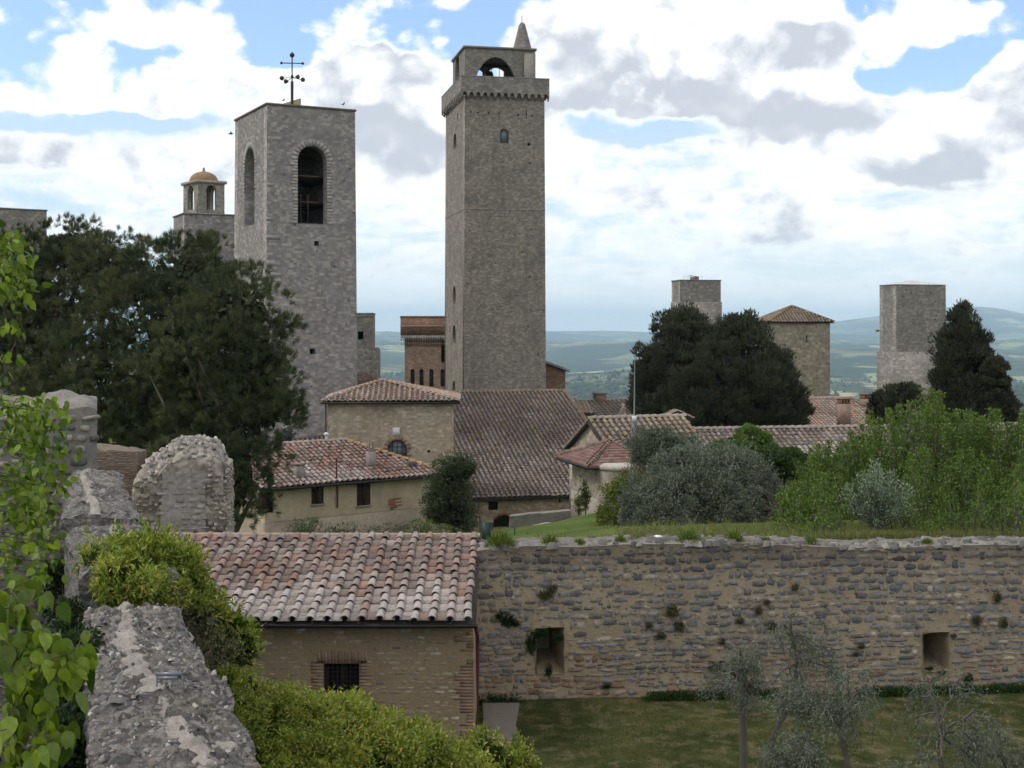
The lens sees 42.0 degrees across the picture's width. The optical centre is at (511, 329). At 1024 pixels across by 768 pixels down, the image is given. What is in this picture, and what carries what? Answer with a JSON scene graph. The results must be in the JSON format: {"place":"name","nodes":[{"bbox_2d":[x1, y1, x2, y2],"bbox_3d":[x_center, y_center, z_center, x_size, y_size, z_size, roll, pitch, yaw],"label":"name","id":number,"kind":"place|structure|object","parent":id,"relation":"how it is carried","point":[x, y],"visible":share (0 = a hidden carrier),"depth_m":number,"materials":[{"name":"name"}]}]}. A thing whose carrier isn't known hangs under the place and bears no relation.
{"place":"outdoors","nodes":[
{"label":"outdoors","id":0,"kind":"place"},
{"bbox_2d":[482,703,519,746],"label":"path","id":1,"kind":"structure","parent":0,"point":[503,716],"depth_m":28.21,"materials":[{"name":"grey stone"}]},
{"bbox_2d":[0,0,1023,331],"label":"sky","id":2,"kind":"structure","parent":0,"point":[815,156],"materials":[{"name":"white"}]},
{"bbox_2d":[61,307,1023,537],"bbox_3d":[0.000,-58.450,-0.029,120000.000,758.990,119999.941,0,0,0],"label":"ground","id":3,"kind":"structure","parent":0,"point":[854,346],"depth_m":11173.89,"materials":[{"name":"green plant"}]},
{"bbox_2d":[0,207,47,395],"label":"stone tower","id":4,"kind":"structure","parent":3,"relation":"on","point":[11,217],"depth_m":141.80,"materials":[{"name":"grey stone"}]},
{"bbox_2d":[0,210,177,393],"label":"pine tree","id":5,"kind":"object","parent":3,"relation":"on","point":[76,257],"visible":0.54,"depth_m":57.45,"materials":[{"name":"green plant"}]},
{"bbox_2d":[0,227,249,450],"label":"pine tree","id":6,"kind":"object","parent":3,"relation":"on","point":[123,410],"visible":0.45,"depth_m":51.58,"materials":[{"name":"green plant"}]},
{"bbox_2d":[172,167,233,435],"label":"domed tower","id":7,"kind":"structure","parent":3,"relation":"on","point":[203,185],"depth_m":153.60,"materials":[{"name":"stone"}]},
{"bbox_2d":[122,256,311,532],"bbox_3d":[-10.882,5.111,49.851,6.708,15.797,6.133,0,0,0],"label":"pine tree","id":8,"kind":"object","parent":3,"relation":"on","point":[243,384],"visible":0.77,"depth_m":48.95,"materials":[{"name":"green plant"}]},
{"bbox_2d":[234,98,356,441],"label":"bell tower","id":9,"kind":"structure","parent":3,"relation":"on","point":[283,151],"depth_m":112.15,"materials":[{"name":"stone"}]},
{"bbox_2d":[280,52,304,103],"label":"weather cross","id":10,"kind":"object","parent":9,"relation":"on","point":[292,55],"visible":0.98,"depth_m":112.46,"materials":[{"name":"metal"}]},
{"bbox_2d":[298,208,306,222],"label":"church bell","id":11,"kind":"object","parent":9,"relation":"on","point":[303,219],"visible":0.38,"depth_m":114.43,"materials":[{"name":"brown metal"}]},
{"bbox_2d":[281,520,310,532],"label":"shrub","id":12,"kind":"object","parent":3,"relation":"on","point":[302,530],"visible":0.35,"depth_m":59.93,"materials":[{"name":"green plant"}]},
{"bbox_2d":[292,517,322,532],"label":"shrub","id":13,"kind":"object","parent":3,"relation":"on","point":[312,525],"visible":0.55,"depth_m":61.84,"materials":[{"name":"green plant"}]},
{"bbox_2d":[317,522,345,532],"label":"shrub","id":14,"kind":"object","parent":3,"relation":"on","point":[334,529],"visible":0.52,"depth_m":59.67,"materials":[{"name":"green plant"}]},
{"bbox_2d":[239,437,439,537],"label":"plaster house","id":15,"kind":"structure","parent":3,"relation":"on","point":[333,481],"depth_m":73.70,"materials":[{"name":"paint"}]},
{"bbox_2d":[338,521,379,532],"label":"shrub","id":16,"kind":"object","parent":3,"relation":"on","point":[350,530],"visible":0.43,"depth_m":60.06,"materials":[{"name":"green plant"}]},
{"bbox_2d":[357,313,379,377],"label":"tower house","id":17,"kind":"structure","parent":3,"relation":"on","point":[368,356],"depth_m":150.05,"materials":[{"name":"stone"}]},
{"bbox_2d":[357,371,379,384],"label":"red roofed house","id":18,"kind":"structure","parent":3,"relation":"on","point":[363,377],"depth_m":125.76,"materials":[{"name":"ceramic"}]},
{"bbox_2d":[319,378,461,532],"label":"stone chapel","id":19,"kind":"structure","parent":3,"relation":"on","point":[411,420],"depth_m":95.31,"materials":[{"name":"beige stone"}]},
{"bbox_2d":[388,440,406,456],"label":"window","id":20,"kind":"structure","parent":19,"relation":"in","point":[399,447],"depth_m":95.45,"materials":[{"name":"grey glass"}]},
{"bbox_2d":[374,522,417,537],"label":"shrub","id":21,"kind":"object","parent":3,"relation":"on","point":[408,527],"visible":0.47,"depth_m":57.85,"materials":[{"name":"green plant"}]},
{"bbox_2d":[241,389,586,531],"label":"church","id":22,"kind":"structure","parent":3,"relation":"on","point":[514,441],"depth_m":112.98,"materials":[{"name":"tile"}]},
{"bbox_2d":[488,501,497,509],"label":"window","id":23,"kind":"structure","parent":22,"relation":"in","point":[492,505],"depth_m":103.91,"materials":[{"name":"black glass"}]},
{"bbox_2d":[405,515,435,532],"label":"shrub","id":24,"kind":"object","parent":3,"relation":"on","point":[423,526],"visible":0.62,"depth_m":59.83,"materials":[{"name":"green plant"}]},
{"bbox_2d":[400,316,444,389],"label":"brick palace","id":25,"kind":"structure","parent":3,"relation":"on","point":[424,336],"depth_m":165.07,"materials":[{"name":"brown brick"}]},
{"bbox_2d":[423,522,462,532],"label":"shrub","id":26,"kind":"object","parent":3,"relation":"on","point":[441,527],"visible":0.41,"depth_m":58.13,"materials":[{"name":"green plant"}]},
{"bbox_2d":[418,449,483,532],"bbox_3d":[-2.847,7.611,61.936,3.124,4.248,2.559,0,0,0],"label":"bay tree","id":27,"kind":"object","parent":3,"relation":"on","point":[455,471],"visible":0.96,"depth_m":61.52,"materials":[{"name":"green plant"}]},
{"bbox_2d":[441,22,549,391],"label":"tall tower","id":28,"kind":"structure","parent":3,"relation":"on","point":[495,320],"depth_m":136.01,"materials":[{"name":"stone"}]},
{"bbox_2d":[500,129,507,142],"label":"window pane","id":29,"kind":"structure","parent":28,"relation":"in","point":[503,133],"depth_m":136.04,"materials":[{"name":"grey glass"}]},
{"bbox_2d":[509,509,570,527],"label":"retaining wall","id":30,"kind":"structure","parent":3,"relation":"on","point":[527,519],"depth_m":78.13,"materials":[{"name":"grey stone"}]},
{"bbox_2d":[73,369,1023,424],"bbox_3d":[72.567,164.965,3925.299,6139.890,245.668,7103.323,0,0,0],"label":"woodland","id":31,"kind":"object","parent":3,"relation":"on","point":[608,384],"visible":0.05,"depth_m":5463.40,"materials":[{"name":"green plant"}]},
{"bbox_2d":[546,361,569,391],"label":"brick house","id":32,"kind":"structure","parent":3,"relation":"on","point":[555,376],"depth_m":146.10,"materials":[{"name":"brick"}]},
{"bbox_2d":[571,492,583,515],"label":"sapling","id":33,"kind":"object","parent":3,"relation":"on","point":[578,509],"visible":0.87,"depth_m":50.43,"materials":[{"name":"green plant"}]},
{"bbox_2d":[575,474,593,514],"bbox_3d":[2.727,6.462,50.005,0.753,2.085,0.768,0,0,0],"label":"sapling","id":34,"kind":"object","parent":3,"relation":"on","point":[585,496],"visible":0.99,"depth_m":49.93,"materials":[{"name":"green plant"}]},
{"bbox_2d":[575,401,594,416],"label":"brick house","id":35,"kind":"structure","parent":3,"relation":"on","point":[586,408],"depth_m":129.94,"materials":[{"name":"ceramic"}]},
{"bbox_2d":[555,439,632,517],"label":"hip roofed house","id":36,"kind":"structure","parent":3,"relation":"on","point":[587,461],"depth_m":57.90,"materials":[{"name":"tile"}]},
{"bbox_2d":[572,392,627,418],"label":"distant house","id":37,"kind":"structure","parent":3,"relation":"on","point":[600,403],"depth_m":144.68,"materials":[{"name":"brown tile"}]},
{"bbox_2d":[598,462,632,505],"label":"curved wall","id":38,"kind":"structure","parent":3,"relation":"on","point":[607,471],"depth_m":55.15,"materials":[{"name":"paint"}]},
{"bbox_2d":[593,470,642,525],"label":"shrub","id":39,"kind":"object","parent":3,"relation":"on","point":[606,512],"visible":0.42,"depth_m":42.49,"materials":[{"name":"green plant"}]},
{"bbox_2d":[617,404,630,415],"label":"distant house","id":40,"kind":"structure","parent":3,"relation":"on","point":[622,410],"depth_m":127.75,"materials":[{"name":"beige stone"}]},
{"bbox_2d":[609,462,647,484],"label":"shrub","id":41,"kind":"object","parent":3,"relation":"on","point":[630,468],"visible":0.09,"depth_m":45.92,"materials":[{"name":"green plant"}]},
{"bbox_2d":[631,354,636,469],"bbox_3d":[4.856,4.184,53.000,0.236,6.447,0.120,0,0,0],"label":"radio mast","id":42,"kind":"object","parent":3,"relation":"on","point":[634,419],"visible":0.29,"depth_m":52.98,"materials":[{"name":"grey metal"}]},
{"bbox_2d":[622,424,701,470],"bbox_3d":[5.697,5.053,49.974,3.236,3.073,2.505,0,0,0],"label":"olive tree","id":43,"kind":"object","parent":3,"relation":"on","point":[646,447],"visible":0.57,"depth_m":49.61,"materials":[{"name":"green plant"}]},
{"bbox_2d":[623,300,718,414],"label":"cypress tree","id":44,"kind":"object","parent":3,"relation":"on","point":[685,324],"visible":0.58,"depth_m":98.67,"materials":[{"name":"green plant"}]},
{"bbox_2d":[663,409,694,424],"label":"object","id":45,"kind":"structure","parent":3,"relation":"on","point":[673,411],"depth_m":84.03,"materials":[{"name":"stone"}]},
{"bbox_2d":[671,275,721,325],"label":"stone tower","id":46,"kind":"structure","parent":3,"relation":"on","point":[705,295],"depth_m":190.66,"materials":[{"name":"grey stone"}]},
{"bbox_2d":[706,434,757,450],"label":"shrub","id":47,"kind":"object","parent":3,"relation":"on","point":[738,442],"visible":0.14,"depth_m":56.59,"materials":[{"name":"green plant"}]},
{"bbox_2d":[654,308,815,429],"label":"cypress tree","id":48,"kind":"object","parent":3,"relation":"on","point":[753,384],"visible":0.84,"depth_m":95.20,"materials":[{"name":"green plant"}]},
{"bbox_2d":[733,422,774,445],"bbox_3d":[10.857,5.728,60.005,2.020,3.141,1.816,0,0,0],"label":"young tree","id":49,"kind":"object","parent":3,"relation":"on","point":[755,432],"visible":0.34,"depth_m":59.60,"materials":[{"name":"green plant"}]},
{"bbox_2d":[732,442,815,485],"bbox_3d":[10.562,5.815,54.962,4.160,2.487,3.052,0,0,0],"label":"hedge","id":50,"kind":"object","parent":3,"relation":"on","point":[786,458],"visible":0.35,"depth_m":54.11,"materials":[{"name":"green plant"}]},
{"bbox_2d":[755,305,834,396],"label":"tower house","id":51,"kind":"structure","parent":3,"relation":"on","point":[804,334],"depth_m":161.10,"materials":[{"name":"stone"}]},
{"bbox_2d":[804,393,872,427],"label":"town house","id":52,"kind":"structure","parent":3,"relation":"on","point":[838,410],"depth_m":123.19,"materials":[{"name":"brown tile"}]},
{"bbox_2d":[693,422,1023,470],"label":"long house","id":53,"kind":"structure","parent":3,"relation":"on","point":[804,438],"depth_m":75.56,"materials":[{"name":"brown tile"}]},
{"bbox_2d":[865,380,923,423],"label":"pine tree","id":54,"kind":"object","parent":3,"relation":"on","point":[891,396],"visible":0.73,"depth_m":87.25,"materials":[{"name":"green plant"}]},
{"bbox_2d":[877,280,945,422],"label":"stone tower","id":55,"kind":"structure","parent":3,"relation":"on","point":[912,314],"depth_m":150.82,"materials":[{"name":"grey stone"}]},
{"bbox_2d":[917,299,995,422],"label":"cypress tree","id":56,"kind":"object","parent":3,"relation":"on","point":[963,339],"visible":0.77,"depth_m":90.92,"materials":[{"name":"green plant"}]},
{"bbox_2d":[976,353,1023,422],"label":"cypress tree","id":57,"kind":"object","parent":3,"relation":"on","point":[996,380],"visible":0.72,"depth_m":89.26,"materials":[{"name":"green plant"}]},
{"bbox_2d":[562,413,705,506],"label":"gabled house","id":58,"kind":"structure","parent":0,"point":[596,428],"depth_m":69.13,"materials":[{"name":"brown tile"}]},
{"bbox_2d":[475,692,1023,767],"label":"lawn","id":59,"kind":"structure","parent":0,"point":[719,717],"depth_m":27.54,"materials":[{"name":"green plant"}]},
{"bbox_2d":[0,219,98,767],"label":"leafy tree","id":60,"kind":"object","parent":59,"relation":"on","point":[48,666],"visible":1,"depth_m":5.24,"materials":[{"name":"green plant"}]},
{"bbox_2d":[0,389,100,765],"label":"ruined wall","id":61,"kind":"structure","parent":59,"relation":"on","point":[81,430],"depth_m":23.99,"materials":[{"name":"stone"}]},
{"bbox_2d":[55,468,144,709],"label":"rampart wall","id":62,"kind":"structure","parent":59,"relation":"on","point":[99,498],"depth_m":21.06,"materials":[{"name":"grey stone"}]},
{"bbox_2d":[63,521,182,623],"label":"rampart wall","id":63,"kind":"structure","parent":59,"relation":"on","point":[72,540],"depth_m":17.80,"materials":[{"name":"grey stone"}]},
{"bbox_2d":[69,513,268,668],"bbox_3d":[-4.651,3.380,17.054,2.150,2.077,2.541,0,0,37],"label":"climbing vine","id":64,"kind":"object","parent":63,"relation":"attached to","point":[129,576],"visible":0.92,"depth_m":16.94,"materials":[{"name":"green plant"}]},
{"bbox_2d":[182,595,248,673],"bbox_3d":[-3.934,3.850,16.904,1.247,0.949,0.956,0,0,20],"label":"climbing vine","id":65,"kind":"object","parent":63,"relation":"attached to","point":[216,658],"visible":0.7,"depth_m":16.81,"materials":[{"name":"green plant"}]},
{"bbox_2d":[81,601,261,767],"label":"rampart wall","id":66,"kind":"structure","parent":59,"relation":"on","point":[136,717],"depth_m":11.34,"materials":[{"name":"stone"}]},
{"bbox_2d":[33,555,105,767],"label":"ivy","id":67,"kind":"object","parent":66,"relation":"attached to","point":[69,712],"visible":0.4,"depth_m":13.64,"materials":[{"name":"green plant"}]},
{"bbox_2d":[156,672,184,687],"bbox_3d":[-2.986,3.041,11.638,0.246,0.149,0.141,0,0,9],"label":"floodlight","id":68,"kind":"object","parent":66,"relation":"attached to","point":[171,676],"visible":1,"depth_m":11.59,"materials":[{"name":"grey metal"}]},
{"bbox_2d":[157,531,479,743],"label":"stone outbuilding","id":69,"kind":"structure","parent":59,"relation":"on","point":[388,619],"depth_m":26.62,"materials":[{"name":"tile"}]},
{"bbox_2d":[324,663,358,697],"bbox_3d":[-3.376,7.015,26.567,0.705,0.834,0.226,0,0,0],"label":"window","id":70,"kind":"structure","parent":69,"relation":"in","point":[347,674],"depth_m":26.64,"materials":[{"name":"metal"}]},
{"bbox_2d":[206,659,502,767],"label":"hedge","id":71,"kind":"object","parent":59,"relation":"on","point":[336,729],"visible":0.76,"depth_m":18.45,"materials":[{"name":"green plant"}]},
{"bbox_2d":[463,721,549,767],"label":"hedge","id":72,"kind":"object","parent":59,"relation":"on","point":[515,755],"visible":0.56,"depth_m":20.47,"materials":[{"name":"green plant"}]},
{"bbox_2d":[692,638,772,767],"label":"pruned olive tree","id":73,"kind":"object","parent":59,"relation":"on","point":[741,665],"visible":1,"depth_m":24.43,"materials":[{"name":"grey plant"}]},
{"bbox_2d":[469,534,1023,700],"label":"garden wall","id":74,"kind":"structure","parent":59,"relation":"on","point":[900,609],"depth_m":30.22,"materials":[{"name":"stone"}]},
{"bbox_2d":[482,528,516,548],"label":"weed clump","id":75,"kind":"object","parent":74,"relation":"on","point":[498,538],"visible":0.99,"depth_m":29.95,"materials":[{"name":"green plant"}]},
{"bbox_2d":[499,612,515,628],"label":"wall plant","id":76,"kind":"object","parent":74,"relation":"attached to","point":[507,622],"depth_m":29.73,"materials":[{"name":"green plant"}]},
{"bbox_2d":[525,629,537,655],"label":"wall plant","id":77,"kind":"object","parent":74,"relation":"attached to","point":[531,645],"depth_m":29.77,"materials":[{"name":"green plant"}]},
{"bbox_2d":[534,628,547,640],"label":"wall plant","id":78,"kind":"object","parent":74,"relation":"attached to","point":[539,634],"depth_m":29.79,"materials":[{"name":"green plant"}]},
{"bbox_2d":[539,589,552,600],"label":"wall plant","id":79,"kind":"object","parent":74,"relation":"attached to","point":[546,595],"depth_m":29.80,"materials":[{"name":"green plant"}]},
{"bbox_2d":[539,533,559,544],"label":"weed clump","id":80,"kind":"object","parent":74,"relation":"on","point":[548,538],"visible":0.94,"depth_m":30.08,"materials":[{"name":"green plant"}]},
{"bbox_2d":[665,603,679,619],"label":"wall plant","id":81,"kind":"object","parent":74,"relation":"attached to","point":[674,606],"depth_m":30.02,"materials":[{"name":"green plant"}]},
{"bbox_2d":[674,525,703,543],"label":"weed clump","id":82,"kind":"object","parent":74,"relation":"on","point":[684,535],"visible":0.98,"depth_m":30.30,"materials":[{"name":"green plant"}]},
{"bbox_2d":[722,527,744,542],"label":"weed clump","id":83,"kind":"object","parent":74,"relation":"on","point":[736,535],"visible":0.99,"depth_m":30.37,"materials":[{"name":"green plant"}]},
{"bbox_2d":[804,533,818,544],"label":"weed clump","id":84,"kind":"object","parent":74,"relation":"on","point":[810,539],"visible":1,"depth_m":30.54,"materials":[{"name":"green plant"}]},
{"bbox_2d":[478,682,1023,703],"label":"wall foot weeds","id":85,"kind":"object","parent":59,"relation":"on","point":[660,695],"depth_m":30.10,"materials":[{"name":"green plant"}]},
{"bbox_2d":[754,607,847,767],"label":"pruned olive tree","id":86,"kind":"object","parent":59,"relation":"on","point":[799,651],"visible":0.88,"depth_m":25.15,"materials":[{"name":"green plant"}]},
{"bbox_2d":[750,657,886,767],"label":"pruned olive tree","id":87,"kind":"object","parent":59,"relation":"on","point":[830,713],"visible":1,"depth_m":19.47,"materials":[{"name":"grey plant"}]},
{"bbox_2d":[849,754,923,767],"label":"pruned olive tree","id":88,"kind":"object","parent":59,"relation":"on","point":[893,766],"visible":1,"depth_m":18.06,"materials":[{"name":"green plant"}]},
{"bbox_2d":[887,658,1013,767],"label":"pruned olive tree","id":89,"kind":"object","parent":59,"relation":"on","point":[939,737],"visible":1,"depth_m":18.79,"materials":[{"name":"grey plant"}]},
{"bbox_2d":[956,721,1023,767],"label":"pruned olive tree","id":90,"kind":"object","parent":59,"relation":"on","point":[1014,763],"visible":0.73,"depth_m":19.45,"materials":[{"name":"green plant"}]},
{"bbox_2d":[490,518,1014,540],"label":"grass terrace","id":91,"kind":"structure","parent":0,"point":[583,532],"depth_m":37.04,"materials":[{"name":"green plant"}]},
{"bbox_2d":[97,443,146,495],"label":"ruined wall","id":92,"kind":"structure","parent":91,"relation":"on","point":[127,462],"depth_m":33.60,"materials":[{"name":"stone"}]},
{"bbox_2d":[132,434,235,532],"bbox_3d":[-8.357,5.886,34.052,2.417,6.350,3.190,0,0,-8],"label":"ruined bastion","id":93,"kind":"object","parent":91,"relation":"on","point":[183,483],"visible":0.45,"depth_m":33.15,"materials":[{"name":"stone"}]},
{"bbox_2d":[479,519,492,539],"bbox_3d":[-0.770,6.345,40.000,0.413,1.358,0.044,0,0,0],"label":"trash bin","id":94,"kind":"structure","parent":91,"relation":"on","point":[485,529],"depth_m":39.99,"materials":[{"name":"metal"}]},
{"bbox_2d":[607,429,730,525],"bbox_3d":[4.734,4.666,39.772,3.379,3.360,4.289,0,0,42],"label":"olive tree","id":95,"kind":"object","parent":91,"relation":"on","point":[654,495],"visible":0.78,"depth_m":39.16,"materials":[{"name":"green plant"}]},
{"bbox_2d":[675,424,790,523],"bbox_3d":[6.738,4.677,40.614,3.837,3.521,4.793,0,0,28],"label":"olive tree","id":96,"kind":"object","parent":91,"relation":"on","point":[743,477],"visible":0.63,"depth_m":39.66,"materials":[{"name":"green plant"}]},
{"bbox_2d":[486,514,1023,548],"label":"wild grass","id":97,"kind":"structure","parent":91,"relation":"on","point":[887,533],"depth_m":32.59,"materials":[{"name":"green plant"}]},
{"bbox_2d":[751,485,797,521],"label":"flowering shrub","id":98,"kind":"object","parent":91,"relation":"on","point":[766,498],"visible":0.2,"depth_m":39.67,"materials":[{"name":"green plant"}]},
{"bbox_2d":[768,471,853,527],"bbox_3d":[8.188,4.998,36.503,2.448,2.397,2.920,0,0,0],"label":"shrub","id":99,"kind":"object","parent":91,"relation":"on","point":[790,511],"visible":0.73,"depth_m":35.98,"materials":[{"name":"green plant"}]},
{"bbox_2d":[773,492,854,533],"bbox_3d":[7.681,5.269,33.585,2.274,2.314,3.080,0,0,0],"label":"shrub","id":100,"kind":"object","parent":91,"relation":"on","point":[825,523],"visible":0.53,"depth_m":33.53,"materials":[{"name":"green plant"}]},
{"bbox_2d":[784,433,881,519],"bbox_3d":[9.775,4.775,40.943,3.482,3.248,3.390,0,0,0],"label":"shrub","id":101,"kind":"object","parent":91,"relation":"on","point":[830,464],"visible":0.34,"depth_m":40.28,"materials":[{"name":"green plant"}]},
{"bbox_2d":[839,455,917,530],"bbox_3d":[9.145,4.185,33.200,2.055,2.059,1.426,0,0,0],"label":"silver shrub","id":102,"kind":"object","parent":91,"relation":"on","point":[877,497],"visible":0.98,"depth_m":33.10,"materials":[{"name":"grey plant"}]},
{"bbox_2d":[884,495,944,533],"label":"shrub","id":103,"kind":"object","parent":91,"relation":"on","point":[912,521],"visible":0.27,"depth_m":33.75,"materials":[{"name":"green plant"}]},
{"bbox_2d":[845,387,989,518],"bbox_3d":[12.225,3.720,40.010,4.827,4.145,3.293,0,0,0],"label":"cherry tree","id":104,"kind":"object","parent":91,"relation":"on","point":[899,450],"visible":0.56,"depth_m":39.42,"materials":[{"name":"green plant"}]},
{"bbox_2d":[917,489,996,536],"bbox_3d":[11.264,4.927,33.434,2.113,2.029,3.140,0,0,21],"label":"shrub","id":105,"kind":"object","parent":91,"relation":"on","point":[965,524],"visible":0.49,"depth_m":33.08,"materials":[{"name":"green plant"}]},
{"bbox_2d":[898,446,1023,526],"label":"shrub","id":106,"kind":"object","parent":91,"relation":"on","point":[966,474],"visible":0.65,"depth_m":35.15,"materials":[{"name":"green plant"}]},
{"bbox_2d":[946,407,1023,514],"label":"cherry tree","id":107,"kind":"object","parent":91,"relation":"on","point":[992,440],"visible":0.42,"depth_m":38.91,"materials":[{"name":"green plant"}]},
{"bbox_2d":[975,478,1023,533],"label":"shrub","id":108,"kind":"object","parent":91,"relation":"on","point":[1016,516],"visible":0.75,"depth_m":32.88,"materials":[{"name":"green plant"}]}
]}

